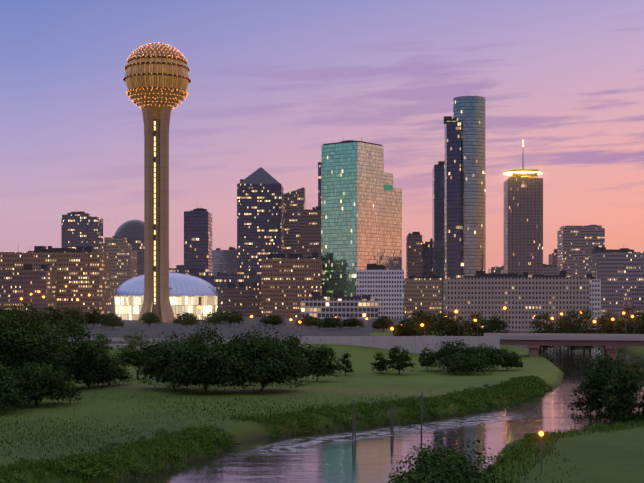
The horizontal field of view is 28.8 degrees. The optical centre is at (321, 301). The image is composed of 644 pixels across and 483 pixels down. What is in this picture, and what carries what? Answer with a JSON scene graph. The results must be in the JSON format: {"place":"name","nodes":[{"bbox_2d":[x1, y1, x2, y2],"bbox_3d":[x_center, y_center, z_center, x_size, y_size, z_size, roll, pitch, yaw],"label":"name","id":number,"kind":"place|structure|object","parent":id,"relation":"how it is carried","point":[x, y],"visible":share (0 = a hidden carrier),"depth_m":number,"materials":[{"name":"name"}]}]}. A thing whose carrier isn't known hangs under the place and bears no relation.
{"place":"outdoors","nodes":[
{"label":"outdoors","id":0,"kind":"place"},
{"bbox_2d":[0,316,643,482],"bbox_3d":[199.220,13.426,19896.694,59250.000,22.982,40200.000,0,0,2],"label":"ground","id":1,"kind":"structure","parent":0,"point":[615,456],"depth_m":240.36,"materials":[{"name":"green plant"}]},
{"bbox_2d":[0,305,21,321],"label":"city tree","id":2,"kind":"object","parent":1,"relation":"on","point":[6,310],"visible":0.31,"depth_m":515.90,"materials":[{"name":"green plant"}]},
{"bbox_2d":[0,364,30,410],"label":"shrub","id":3,"kind":"object","parent":1,"relation":"on","point":[8,388],"visible":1,"depth_m":227.71,"materials":[{"name":"green plant"}]},
{"bbox_2d":[0,311,30,374],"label":"grove tree","id":4,"kind":"object","parent":1,"relation":"on","point":[17,358],"visible":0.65,"depth_m":258.80,"materials":[{"name":"green plant"}]},
{"bbox_2d":[0,264,55,314],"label":"building","id":5,"kind":"structure","parent":1,"relation":"on","point":[17,285],"depth_m":900.78,"materials":[{"name":"concrete"},{"name":"glass"}]},
{"bbox_2d":[16,303,48,323],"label":"city tree","id":6,"kind":"object","parent":1,"relation":"on","point":[34,308],"visible":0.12,"depth_m":537.15,"materials":[{"name":"green plant"}]},
{"bbox_2d":[0,303,78,381],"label":"grove tree","id":7,"kind":"object","parent":1,"relation":"on","point":[29,330],"visible":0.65,"depth_m":265.12,"materials":[{"name":"green plant"}]},
{"bbox_2d":[3,359,82,407],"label":"shrub","id":8,"kind":"object","parent":1,"relation":"on","point":[43,382],"visible":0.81,"depth_m":238.29,"materials":[{"name":"green plant"}]},
{"bbox_2d":[39,306,68,323],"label":"city tree","id":9,"kind":"object","parent":1,"relation":"on","point":[51,314],"visible":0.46,"depth_m":555.26,"materials":[{"name":"green plant"}]},
{"bbox_2d":[0,246,109,317],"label":"building","id":10,"kind":"structure","parent":1,"relation":"on","point":[81,275],"depth_m":950.13,"materials":[{"name":"concrete"},{"name":"glass"}]},
{"bbox_2d":[54,317,81,330],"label":"city tree","id":11,"kind":"object","parent":1,"relation":"on","point":[65,319],"visible":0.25,"depth_m":466.16,"materials":[{"name":"green plant"}]},
{"bbox_2d":[33,314,110,386],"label":"grove tree","id":12,"kind":"object","parent":1,"relation":"on","point":[86,344],"visible":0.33,"depth_m":281.55,"materials":[{"name":"green plant"}]},
{"bbox_2d":[59,307,87,325],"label":"city tree","id":13,"kind":"object","parent":1,"relation":"on","point":[74,314],"visible":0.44,"depth_m":576.05,"materials":[{"name":"green plant"}]},
{"bbox_2d":[61,211,102,251],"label":"building","id":14,"kind":"structure","parent":1,"relation":"on","point":[68,224],"depth_m":1402.70,"materials":[{"name":"grey"}]},
{"bbox_2d":[63,346,120,387],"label":"shrub","id":15,"kind":"object","parent":1,"relation":"on","point":[106,368],"visible":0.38,"depth_m":285.31,"materials":[{"name":"green plant"}]},
{"bbox_2d":[82,308,104,326],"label":"city tree","id":16,"kind":"object","parent":1,"relation":"on","point":[94,316],"visible":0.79,"depth_m":595.73,"materials":[{"name":"green plant"}]},
{"bbox_2d":[93,331,117,361],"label":"meadow tree","id":17,"kind":"object","parent":1,"relation":"on","point":[106,340],"visible":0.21,"depth_m":335.13,"materials":[{"name":"green plant"}]},
{"bbox_2d":[90,359,132,385],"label":"shrub","id":18,"kind":"object","parent":1,"relation":"on","point":[123,374],"visible":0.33,"depth_m":295.24,"materials":[{"name":"green plant"}]},
{"bbox_2d":[99,312,125,327],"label":"city tree","id":19,"kind":"object","parent":1,"relation":"on","point":[113,319],"visible":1,"depth_m":554.11,"materials":[{"name":"green plant"}]},
{"bbox_2d":[97,235,136,313],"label":"office building","id":20,"kind":"structure","parent":1,"relation":"on","point":[121,257],"depth_m":1250.62,"materials":[{"name":"brown"}]},
{"bbox_2d":[114,219,143,275],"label":"domed building","id":21,"kind":"structure","parent":1,"relation":"on","point":[136,233],"depth_m":1503.63,"materials":[{"name":"grey"}]},
{"bbox_2d":[113,328,157,378],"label":"meadow tree","id":22,"kind":"object","parent":1,"relation":"on","point":[127,357],"visible":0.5,"depth_m":318.38,"materials":[{"name":"green plant"}]},
{"bbox_2d":[138,311,159,326],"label":"city tree","id":23,"kind":"object","parent":1,"relation":"on","point":[148,318],"visible":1,"depth_m":614.82,"materials":[{"name":"green plant"}]},
{"bbox_2d":[138,104,174,322],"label":"tower shaft","id":24,"kind":"object","parent":1,"relation":"on","point":[156,216],"depth_m":768.65,"materials":[{"name":"brown concrete"}]},
{"bbox_2d":[123,45,190,118],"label":"tower sphere","id":25,"kind":"object","parent":24,"relation":"on","point":[163,76],"visible":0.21,"depth_m":759.11,"materials":[{"name":"gold metal"}]},
{"bbox_2d":[124,42,189,108],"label":"observation tower bulbs","id":26,"kind":"object","parent":25,"relation":"attached to","point":[151,73],"visible":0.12,"depth_m":763.42,"materials":[{"name":"yellow glass"}]},
{"bbox_2d":[128,43,187,107],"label":"observation tower lattice","id":27,"kind":"object","parent":25,"relation":"attached to","point":[136,103],"visible":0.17,"depth_m":764.06,"materials":[{"name":"brown metal"}]},
{"bbox_2d":[114,272,217,319],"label":"domed hall","id":28,"kind":"structure","parent":1,"relation":"on","point":[189,293],"depth_m":856.59,"materials":[{"name":"glass"}]},
{"bbox_2d":[135,329,208,389],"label":"meadow tree","id":29,"kind":"object","parent":1,"relation":"on","point":[159,361],"visible":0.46,"depth_m":276.17,"materials":[{"name":"green plant"}]},
{"bbox_2d":[169,265,188,274],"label":"building","id":30,"kind":"structure","parent":1,"relation":"on","point":[179,269],"depth_m":1198.65,"materials":[{"name":"grey concrete"}]},
{"bbox_2d":[173,312,200,325],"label":"city tree","id":31,"kind":"object","parent":1,"relation":"on","point":[186,319],"visible":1,"depth_m":593.36,"materials":[{"name":"green plant"}]},
{"bbox_2d":[184,208,211,280],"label":"office building","id":32,"kind":"structure","parent":1,"relation":"on","point":[196,240],"depth_m":1298.37,"materials":[{"name":"grey"}]},
{"bbox_2d":[160,323,248,392],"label":"meadow tree","id":33,"kind":"object","parent":1,"relation":"on","point":[213,364],"visible":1,"depth_m":262.75,"materials":[{"name":"green plant"}]},
{"bbox_2d":[201,309,228,327],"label":"city tree","id":34,"kind":"object","parent":1,"relation":"on","point":[216,317],"visible":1,"depth_m":614.24,"materials":[{"name":"green plant"}]},
{"bbox_2d":[212,247,236,275],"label":"office building","id":35,"kind":"structure","parent":1,"relation":"on","point":[230,263],"depth_m":1498.03,"materials":[{"name":"grey concrete"}]},
{"bbox_2d":[220,309,245,326],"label":"city tree","id":36,"kind":"object","parent":1,"relation":"on","point":[234,318],"visible":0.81,"depth_m":632.37,"materials":[{"name":"green plant"}]},
{"bbox_2d":[206,270,260,310],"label":"office building","id":37,"kind":"structure","parent":1,"relation":"on","point":[224,278],"depth_m":1147.09,"materials":[{"name":"grey concrete"}]},
{"bbox_2d":[222,331,247,382],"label":"meadow tree","id":38,"kind":"object","parent":1,"relation":"on","point":[234,340],"visible":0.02,"depth_m":293.74,"materials":[{"name":"green plant"}]},
{"bbox_2d":[223,276,260,316],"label":"office building","id":39,"kind":"structure","parent":1,"relation":"on","point":[244,300],"depth_m":1046.34,"materials":[{"name":"brown"}]},
{"bbox_2d":[237,167,283,275],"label":"pyramid tower","id":40,"kind":"structure","parent":1,"relation":"on","point":[266,221],"depth_m":1296.56,"materials":[{"name":"blue"}]},
{"bbox_2d":[222,325,309,391],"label":"meadow tree","id":41,"kind":"object","parent":1,"relation":"on","point":[269,360],"visible":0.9,"depth_m":268.11,"materials":[{"name":"green plant"}]},
{"bbox_2d":[34,336,499,352],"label":"retaining wall","id":42,"kind":"structure","parent":1,"relation":"on","point":[389,342],"depth_m":391.02,"materials":[{"name":"concrete"}]},
{"bbox_2d":[257,314,284,326],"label":"city tree","id":43,"kind":"object","parent":1,"relation":"on","point":[274,319],"visible":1,"depth_m":611.97,"materials":[{"name":"green plant"}]},
{"bbox_2d":[14,376,529,468],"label":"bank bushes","id":44,"kind":"object","parent":1,"relation":"on","point":[143,437],"visible":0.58,"depth_m":211.86,"materials":[{"name":"green plant"}]},
{"bbox_2d":[261,252,321,317],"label":"office building","id":45,"kind":"structure","parent":1,"relation":"on","point":[290,282],"depth_m":995.19,"materials":[{"name":"grey"}]},
{"bbox_2d":[284,187,304,257],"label":"office building","id":46,"kind":"structure","parent":1,"relation":"on","point":[292,225],"depth_m":1345.39,"materials":[{"name":"brown"}]},
{"bbox_2d":[0,389,596,482],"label":"meadow tufts","id":47,"kind":"object","parent":1,"relation":"on","point":[81,434],"visible":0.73,"depth_m":204.82,"materials":[{"name":"green plant"}]},
{"bbox_2d":[281,331,317,384],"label":"meadow tree","id":48,"kind":"object","parent":1,"relation":"on","point":[294,340],"visible":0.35,"depth_m":298.70,"materials":[{"name":"green plant"}]},
{"bbox_2d":[295,315,320,327],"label":"city tree","id":49,"kind":"object","parent":1,"relation":"on","point":[310,320],"visible":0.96,"depth_m":592.19,"materials":[{"name":"green plant"}]},
{"bbox_2d":[301,206,320,257],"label":"brown building","id":50,"kind":"structure","parent":1,"relation":"on","point":[310,221],"depth_m":1194.74,"materials":[{"name":"grey"}]},
{"bbox_2d":[0,375,625,482],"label":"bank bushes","id":51,"kind":"object","parent":1,"relation":"on","point":[306,421],"visible":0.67,"depth_m":187.10,"materials":[{"name":"green plant"}]},
{"bbox_2d":[318,162,320,205],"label":"building","id":52,"kind":"structure","parent":1,"relation":"on","point":[319,183],"depth_m":1594.68,"materials":[{"name":"grey"}]},
{"bbox_2d":[298,340,343,381],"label":"meadow tree","id":53,"kind":"object","parent":1,"relation":"on","point":[323,369],"visible":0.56,"depth_m":314.29,"materials":[{"name":"green plant"}]},
{"bbox_2d":[0,376,643,482],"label":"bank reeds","id":54,"kind":"object","parent":1,"relation":"on","point":[137,449],"visible":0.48,"depth_m":182.15,"materials":[{"name":"green plant"}]},
{"bbox_2d":[20,286,633,355],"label":"street lamps","id":55,"kind":"object","parent":1,"relation":"on","point":[391,328],"visible":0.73,"depth_m":528.89,"materials":[{"name":"orange"}]},
{"bbox_2d":[316,316,344,328],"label":"city tree","id":56,"kind":"object","parent":1,"relation":"on","point":[327,322],"visible":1,"depth_m":551.77,"materials":[{"name":"green plant"}]},
{"bbox_2d":[301,291,377,318],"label":"building","id":57,"kind":"structure","parent":1,"relation":"on","point":[340,306],"depth_m":919.00,"materials":[{"name":"pale concrete"},{"name":"lit window glass"}]},
{"bbox_2d":[338,352,353,375],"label":"slim tree","id":58,"kind":"object","parent":1,"relation":"on","point":[347,363],"visible":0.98,"depth_m":338.23,"materials":[{"name":"green plant"}]},
{"bbox_2d":[338,317,364,328],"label":"city tree","id":59,"kind":"object","parent":1,"relation":"on","point":[351,322],"visible":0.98,"depth_m":570.46,"materials":[{"name":"green plant"}]},
{"bbox_2d":[321,137,401,298],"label":"skyscraper","id":60,"kind":"structure","parent":1,"relation":"on","point":[361,212],"depth_m":1007.54,"materials":[{"name":"teal glass"}]},
{"bbox_2d":[356,264,403,318],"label":"white building","id":61,"kind":"structure","parent":1,"relation":"on","point":[382,285],"depth_m":932.95,"materials":[{"name":"grey concrete"}]},
{"bbox_2d":[370,350,389,372],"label":"slim tree","id":62,"kind":"object","parent":1,"relation":"on","point":[380,365],"visible":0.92,"depth_m":344.41,"materials":[{"name":"green plant"}]},
{"bbox_2d":[371,316,395,331],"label":"city tree","id":63,"kind":"object","parent":1,"relation":"on","point":[382,322],"visible":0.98,"depth_m":551.15,"materials":[{"name":"green plant"}]},
{"bbox_2d":[385,345,415,374],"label":"round tree","id":64,"kind":"object","parent":1,"relation":"on","point":[401,358],"visible":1,"depth_m":342.04,"materials":[{"name":"green plant"}]},
{"bbox_2d":[392,318,421,337],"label":"city tree","id":65,"kind":"object","parent":1,"relation":"on","point":[409,328],"visible":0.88,"depth_m":461.78,"materials":[{"name":"green plant"}]},
{"bbox_2d":[406,232,421,277],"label":"tan building","id":66,"kind":"structure","parent":1,"relation":"on","point":[413,263],"depth_m":1191.84,"materials":[{"name":"grey concrete"}]},
{"bbox_2d":[386,442,454,482],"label":"bush","id":67,"kind":"object","parent":1,"relation":"on","point":[422,459],"visible":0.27,"depth_m":92.92,"materials":[{"name":"green plant"}]},
{"bbox_2d":[408,308,435,335],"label":"city tree","id":68,"kind":"object","parent":1,"relation":"on","point":[418,320],"visible":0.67,"depth_m":510.67,"materials":[{"name":"green plant"}]},
{"bbox_2d":[404,274,441,322],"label":"beige building","id":69,"kind":"structure","parent":1,"relation":"on","point":[423,294],"depth_m":992.00,"materials":[{"name":"grey concrete"}]},
{"bbox_2d":[422,238,431,276],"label":"building","id":70,"kind":"structure","parent":1,"relation":"on","point":[426,256],"depth_m":1291.27,"materials":[{"name":"grey concrete"}]},
{"bbox_2d":[418,344,436,371],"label":"slim tree","id":71,"kind":"object","parent":1,"relation":"on","point":[424,361],"visible":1,"depth_m":352.36,"materials":[{"name":"green plant"}]},
{"bbox_2d":[432,161,444,311],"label":"skyscraper","id":72,"kind":"structure","parent":1,"relation":"on","point":[438,194],"depth_m":1241.02,"materials":[{"name":"grey"}]},
{"bbox_2d":[424,311,452,335],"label":"city tree","id":73,"kind":"object","parent":1,"relation":"on","point":[436,324],"visible":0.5,"depth_m":529.99,"materials":[{"name":"green plant"}]},
{"bbox_2d":[388,434,503,482],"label":"bush","id":74,"kind":"object","parent":1,"relation":"on","point":[411,478],"visible":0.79,"depth_m":79.34,"materials":[{"name":"green plant"}]},
{"bbox_2d":[429,337,475,370],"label":"grove tree","id":75,"kind":"object","parent":1,"relation":"on","point":[446,351],"visible":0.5,"depth_m":353.80,"materials":[{"name":"green plant"}]},
{"bbox_2d":[435,312,475,335],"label":"city tree","id":76,"kind":"object","parent":1,"relation":"on","point":[453,325],"visible":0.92,"depth_m":520.61,"materials":[{"name":"green plant"}]},
{"bbox_2d":[444,96,485,278],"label":"cylinder tower","id":77,"kind":"structure","parent":1,"relation":"on","point":[465,123],"depth_m":1091.11,"materials":[{"name":"blue"}]},
{"bbox_2d":[436,350,498,375],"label":"shrub grove","id":78,"kind":"object","parent":1,"relation":"on","point":[462,362],"visible":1,"depth_m":340.45,"materials":[{"name":"green plant"}]},
{"bbox_2d":[428,439,510,482],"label":"bush","id":79,"kind":"object","parent":1,"relation":"on","point":[468,466],"visible":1,"depth_m":68.51,"materials":[{"name":"green plant"}]},
{"bbox_2d":[463,309,492,335],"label":"city tree","id":80,"kind":"object","parent":1,"relation":"on","point":[475,327],"visible":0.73,"depth_m":550.97,"materials":[{"name":"green plant"}]},
{"bbox_2d":[465,343,507,368],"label":"grove tree","id":81,"kind":"object","parent":1,"relation":"on","point":[491,354],"visible":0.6,"depth_m":355.29,"materials":[{"name":"green plant"}]},
{"bbox_2d":[489,263,503,272],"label":"building","id":82,"kind":"structure","parent":1,"relation":"on","point":[498,270],"depth_m":1488.44,"materials":[{"name":"grey concrete"}]},
{"bbox_2d":[485,310,512,332],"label":"city tree","id":83,"kind":"object","parent":1,"relation":"on","point":[494,326],"visible":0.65,"depth_m":589.98,"materials":[{"name":"green plant"}]},
{"bbox_2d":[494,347,522,369],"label":"grove tree","id":84,"kind":"object","parent":1,"relation":"on","point":[512,360],"visible":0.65,"depth_m":362.37,"materials":[{"name":"green plant"}]},
{"bbox_2d":[443,271,589,330],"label":"long beige building","id":85,"kind":"structure","parent":1,"relation":"on","point":[524,298],"depth_m":890.26,"materials":[{"name":"concrete"},{"name":"glass"}]},
{"bbox_2d":[504,160,542,276],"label":"skyscraper","id":86,"kind":"structure","parent":1,"relation":"on","point":[528,208],"depth_m":1288.36,"materials":[{"name":"grey"}]},
{"bbox_2d":[527,312,551,347],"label":"city tree","id":87,"kind":"object","parent":1,"relation":"on","point":[534,317],"visible":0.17,"depth_m":609.36,"materials":[{"name":"green plant"}]},
{"bbox_2d":[539,431,543,473],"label":"path lamp","id":88,"kind":"object","parent":1,"relation":"on","point":[541,433],"visible":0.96,"depth_m":143.14,"materials":[{"name":"black metal"}]},
{"bbox_2d":[532,312,559,352],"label":"city tree","id":89,"kind":"object","parent":1,"relation":"on","point":[549,326],"visible":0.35,"depth_m":550.90,"materials":[{"name":"green plant"}]},
{"bbox_2d":[543,261,556,274],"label":"building","id":90,"kind":"structure","parent":1,"relation":"on","point":[547,270],"depth_m":1436.88,"materials":[{"name":"grey concrete"}]},
{"bbox_2d":[549,249,556,266],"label":"red building","id":91,"kind":"structure","parent":1,"relation":"on","point":[553,256],"depth_m":1486.46,"materials":[{"name":"brick"}]},
{"bbox_2d":[484,333,643,361],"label":"road bridge","id":92,"kind":"structure","parent":1,"relation":"on","point":[533,342],"depth_m":451.90,"materials":[{"name":"beige concrete"}]},
{"bbox_2d":[555,311,578,348],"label":"city tree","id":93,"kind":"object","parent":1,"relation":"on","point":[565,327],"visible":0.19,"depth_m":591.04,"materials":[{"name":"green plant"}]},
{"bbox_2d":[553,306,585,352],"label":"city tree","id":94,"kind":"object","parent":1,"relation":"on","point":[568,321],"visible":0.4,"depth_m":549.78,"materials":[{"name":"green plant"}]},
{"bbox_2d":[557,225,604,276],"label":"building","id":95,"kind":"structure","parent":1,"relation":"on","point":[579,259],"depth_m":1386.21,"materials":[{"name":"grey"}]},
{"bbox_2d":[567,312,600,350],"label":"city tree","id":96,"kind":"object","parent":1,"relation":"on","point":[584,349],"visible":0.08,"depth_m":568.89,"materials":[{"name":"green plant"}]},
{"bbox_2d":[568,306,605,354],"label":"city tree","id":97,"kind":"object","parent":1,"relation":"on","point":[586,330],"visible":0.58,"depth_m":530.17,"materials":[{"name":"green plant"}]},
{"bbox_2d":[587,273,600,329],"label":"white building","id":98,"kind":"structure","parent":1,"relation":"on","point":[595,294],"depth_m":893.54,"materials":[{"name":"grey concrete"}]},
{"bbox_2d":[567,346,642,414],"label":"tree","id":99,"kind":"object","parent":1,"relation":"on","point":[594,383],"visible":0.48,"depth_m":252.18,"materials":[{"name":"green plant"}]},
{"bbox_2d":[591,312,623,333],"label":"city tree","id":100,"kind":"object","parent":1,"relation":"on","point":[599,326],"visible":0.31,"depth_m":628.65,"materials":[{"name":"green plant"}]},
{"bbox_2d":[598,310,627,346],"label":"city tree","id":101,"kind":"object","parent":1,"relation":"on","point":[609,327],"visible":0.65,"depth_m":568.84,"materials":[{"name":"green plant"}]},
{"bbox_2d":[588,243,643,315],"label":"grey building","id":102,"kind":"structure","parent":1,"relation":"on","point":[618,269],"depth_m":1086.87,"materials":[{"name":"grey concrete"}]},
{"bbox_2d":[593,357,643,424],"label":"tree","id":103,"kind":"object","parent":1,"relation":"on","point":[629,379],"visible":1,"depth_m":220.70,"materials":[{"name":"green plant"}]},
{"bbox_2d":[613,305,643,333],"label":"city tree","id":104,"kind":"object","parent":1,"relation":"on","point":[631,319],"visible":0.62,"depth_m":589.02,"materials":[{"name":"green plant"}]},
{"bbox_2d":[624,275,643,316],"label":"building","id":105,"kind":"structure","parent":1,"relation":"on","point":[633,297],"depth_m":987.07,"materials":[{"name":"grey concrete"}]},
{"bbox_2d":[628,308,643,333],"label":"city tree","id":106,"kind":"object","parent":1,"relation":"on","point":[639,331],"visible":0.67,"depth_m":548.76,"materials":[{"name":"green plant"}]},
{"bbox_2d":[0,58,643,312],"bbox_3d":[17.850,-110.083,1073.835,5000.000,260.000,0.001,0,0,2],"label":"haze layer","id":107,"kind":"object","parent":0,"point":[318,193],"depth_m":1072.30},
{"bbox_2d":[0,0,643,277],"label":"sky","id":108,"kind":"structure","parent":0,"point":[283,54],"materials":[{"name":"purple"}]},
{"bbox_2d":[118,331,643,482],"bbox_3d":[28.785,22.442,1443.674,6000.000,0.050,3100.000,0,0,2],"label":"river water","id":109,"kind":"structure","parent":0,"point":[371,459],"depth_m":198.21,"materials":[{"name":"grey liquid"}]},
{"bbox_2d":[352,392,422,439],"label":"wooden posts","id":110,"kind":"object","parent":109,"relation":"on","point":[354,425],"visible":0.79,"depth_m":208.40,"materials":[{"name":"black wood"}]},
{"bbox_2d":[247,412,528,455],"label":"water ripples","id":111,"kind":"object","parent":109,"relation":"on","point":[379,433],"visible":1,"depth_m":213.16,"materials":[{"name":"grey liquid"}]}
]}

